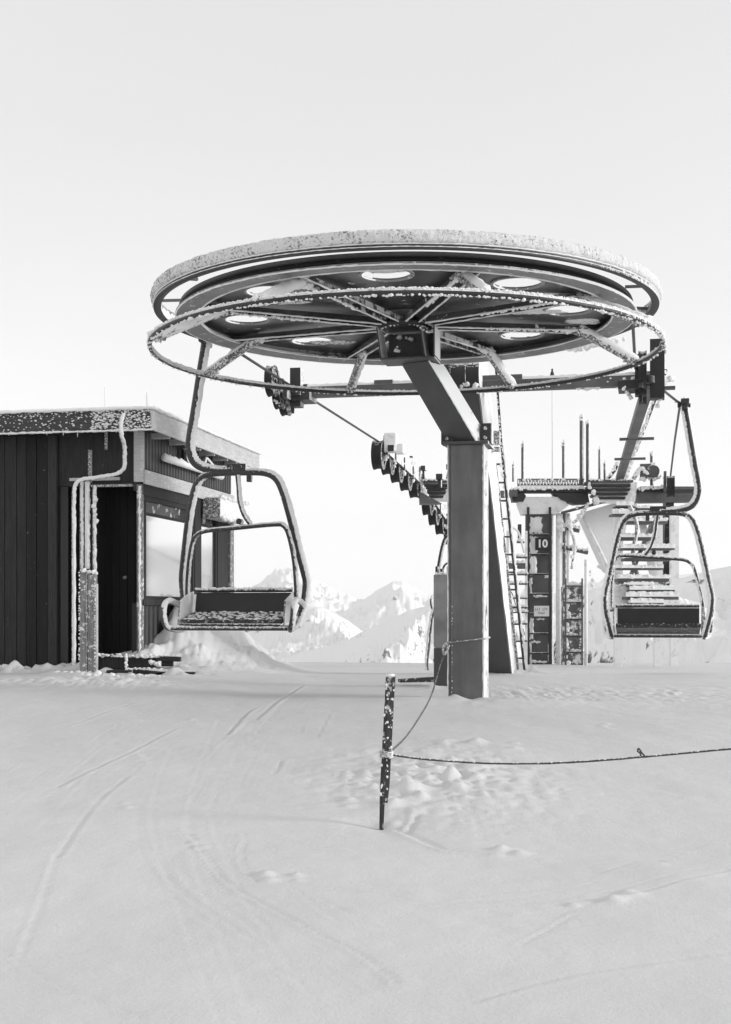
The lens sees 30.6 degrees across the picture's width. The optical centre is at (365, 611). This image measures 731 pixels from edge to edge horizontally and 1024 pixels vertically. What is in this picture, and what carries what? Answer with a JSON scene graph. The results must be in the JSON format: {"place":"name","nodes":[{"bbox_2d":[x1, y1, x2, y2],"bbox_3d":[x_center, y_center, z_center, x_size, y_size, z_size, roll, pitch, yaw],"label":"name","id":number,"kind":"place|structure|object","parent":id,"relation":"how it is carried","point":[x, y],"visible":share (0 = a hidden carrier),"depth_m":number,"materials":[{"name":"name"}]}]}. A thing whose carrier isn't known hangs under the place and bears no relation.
{"place":"outdoors","nodes":[
{"label":"outdoors","id":0,"kind":"place"},
{"bbox_2d":[245,605,361,657],"bbox_3d":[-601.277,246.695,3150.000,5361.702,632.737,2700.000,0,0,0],"label":"mountain","id":1,"kind":"structure","parent":0,"point":[321,627],"depth_m":3377.86,"materials":[{"name":"white snow"}]},
{"bbox_2d":[0,594,730,1023],"bbox_3d":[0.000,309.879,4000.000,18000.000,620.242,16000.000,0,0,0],"label":"snow ground","id":2,"kind":"structure","parent":0,"point":[208,842],"depth_m":7.11,"materials":[{"name":"white snow"}]},
{"bbox_2d":[78,568,97,672],"bbox_3d":[-3.197,0.163,15.441,0.231,1.330,0.159,0,0,0],"label":"board post","id":3,"kind":"object","parent":2,"relation":"on","point":[88,618],"visible":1,"depth_m":15.40,"materials":[{"name":"grey wood"}]},
{"bbox_2d":[54,653,195,676],"bbox_3d":[-2.657,0.646,15.608,1.751,0.338,0.914,0,0,11],"label":"timber doorstep","id":4,"kind":"object","parent":2,"relation":"on","point":[120,663],"visible":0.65,"depth_m":15.58,"materials":[{"name":"black wood"}]},
{"bbox_2d":[0,387,261,667],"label":"lift hut","id":5,"kind":"object","parent":2,"relation":"on","point":[104,492],"visible":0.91,"depth_m":16.30,"materials":[{"name":"black wood"}]},
{"bbox_2d":[68,486,136,663],"bbox_3d":[-3.178,-0.275,16.548,1.050,2.550,0.050,0,0,11],"label":"door","id":6,"kind":"structure","parent":5,"relation":"in","point":[107,489],"depth_m":16.51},
{"bbox_2d":[144,495,193,599],"bbox_3d":[-2.502,-0.775,17.021,0.050,1.250,1.880,0,0,11],"label":"window","id":7,"kind":"structure","parent":5,"relation":"in","point":[164,520],"depth_m":16.79,"materials":[{"name":"white glass"}]},
{"bbox_2d":[201,509,216,592],"bbox_3d":[-2.199,-0.775,18.551,0.050,1.250,0.760,0,0,11],"label":"window","id":8,"kind":"structure","parent":5,"relation":"in","point":[208,540],"depth_m":18.62,"materials":[{"name":"white glass"}]},
{"bbox_2d":[379,674,394,829],"bbox_3d":[0.125,0.854,7.621,0.064,0.991,0.207,0,0,18],"label":"wooden stake","id":9,"kind":"object","parent":2,"relation":"on","point":[388,714],"visible":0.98,"depth_m":7.60,"materials":[{"name":"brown wood"}]},
{"bbox_2d":[380,636,730,764],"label":"rope line","id":10,"kind":"object","parent":9,"relation":"attached to","point":[386,754],"visible":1,"depth_m":7.56,"materials":[{"name":"fabric"}]},
{"bbox_2d":[398,677,433,682],"bbox_3d":[0.559,0.736,14.450,0.407,0.055,0.100,0,0,-14],"label":"plank","id":11,"kind":"object","parent":2,"relation":"on","point":[423,679],"visible":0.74,"depth_m":14.41,"materials":[{"name":"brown wood"}]},
{"bbox_2d":[424,608,433,669],"bbox_3d":[1.061,0.682,20.147,0.362,1.575,0.342,0,0,0],"label":"bent rail","id":12,"kind":"object","parent":2,"relation":"on","point":[428,642],"visible":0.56,"depth_m":19.98,"materials":[{"name":"grey metal"}]},
{"bbox_2d":[376,325,493,698],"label":"support column","id":13,"kind":"structure","parent":2,"relation":"on","point":[467,440],"depth_m":12.77,"materials":[{"name":"metal"}]},
{"bbox_2d":[146,229,666,396],"bbox_3d":[0.362,-2.639,12.197,4.659,0.622,4.661,0,0,12],"label":"bullwheel","id":14,"kind":"object","parent":13,"relation":"attached to","point":[470,310],"visible":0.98,"depth_m":11.39,"materials":[{"name":"grey metal"}]},
{"bbox_2d":[179,252,680,634],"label":"haul cable","id":15,"kind":"object","parent":14,"relation":"attached to","point":[384,254],"visible":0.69,"depth_m":10.56,"materials":[{"name":"metal"}]},
{"bbox_2d":[160,339,310,632],"bbox_3d":[-1.287,-1.319,13.354,1.403,3.057,0.609,0,0,12],"label":"chairlift chair","id":16,"kind":"object","parent":15,"relation":"hanging from","point":[243,611],"visible":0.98,"depth_m":13.43,"materials":[{"name":"metal"}]},
{"bbox_2d":[430,464,447,608],"bbox_3d":[2.058,-1.531,27.453,1.403,3.057,0.609,0,0,12],"label":"chairlift chair","id":17,"kind":"object","parent":15,"relation":"hanging from","point":[441,552],"visible":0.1,"depth_m":27.59,"materials":[{"name":"metal"}]},
{"bbox_2d":[600,397,714,639],"bbox_3d":[3.697,-1.171,16.947,1.403,3.057,0.609,0,0,12],"label":"chairlift chair","id":18,"kind":"object","parent":15,"relation":"hanging from","point":[652,620],"visible":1,"depth_m":16.78,"materials":[{"name":"metal"}]},
{"bbox_2d":[434,566,447,685],"bbox_3d":[0.822,0.213,14.195,0.179,1.382,0.170,0,0,12],"label":"control post","id":19,"kind":"object","parent":2,"relation":"on","point":[440,608],"visible":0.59,"depth_m":14.13,"materials":[{"name":"metal"}]},
{"bbox_2d":[264,335,675,673],"bbox_3d":[2.180,-0.960,20.066,4.668,4.520,10.741,0,0,12],"label":"leaning mast","id":20,"kind":"object","parent":2,"relation":"on","point":[644,385],"visible":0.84,"depth_m":15.91,"materials":[{"name":"metal"}]},
{"bbox_2d":[506,524,528,667],"bbox_3d":[2.602,-0.209,22.975,0.407,2.582,0.100,0,0,0],"label":"ladder","id":21,"kind":"object","parent":2,"relation":"on","point":[522,564],"visible":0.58,"depth_m":22.97,"materials":[{"name":"metal"}]},
{"bbox_2d":[371,369,693,664],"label":"lift tower","id":22,"kind":"structure","parent":2,"relation":"on","point":[393,459],"depth_m":24.97,"materials":[{"name":"grey metal"}]},
{"bbox_2d":[561,560,594,664],"bbox_3d":[3.875,0.173,24.372,0.555,2.233,0.455,0,0,0],"label":"pylon","id":23,"kind":"object","parent":2,"relation":"on","point":[572,649],"visible":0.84,"depth_m":24.29,"materials":[{"name":"grey metal"}]},
{"bbox_2d":[609,501,678,666],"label":"steel steps","id":24,"kind":"structure","parent":2,"relation":"on","point":[651,587],"depth_m":22.05,"materials":[{"name":"white metal"}]},
{"bbox_2d":[0,0,730,599],"label":"sky","id":25,"kind":"structure","parent":0,"point":[140,139],"materials":[{"name":"white"}]},
{"bbox_2d":[336,581,433,630],"bbox_3d":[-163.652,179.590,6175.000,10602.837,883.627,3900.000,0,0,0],"label":"mountain","id":26,"kind":"structure","parent":0,"point":[392,599],"depth_m":6190.12,"materials":[{"name":"white snow"}]},
{"bbox_2d":[281,597,555,662],"bbox_3d":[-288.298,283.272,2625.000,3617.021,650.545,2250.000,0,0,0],"label":"mountain","id":27,"kind":"structure","parent":0,"point":[401,638],"depth_m":2930.88,"materials":[{"name":"white snow"}]},
{"bbox_2d":[243,567,702,612],"bbox_3d":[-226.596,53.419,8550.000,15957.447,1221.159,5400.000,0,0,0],"label":"mountain","id":28,"kind":"structure","parent":0,"point":[323,595],"depth_m":8494.39,"materials":[{"name":"white snow"}]},
{"bbox_2d":[553,566,730,662],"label":"mountain","id":29,"kind":"structure","parent":0,"point":[715,647],"depth_m":371.81,"materials":[{"name":"white snow"}]}
]}

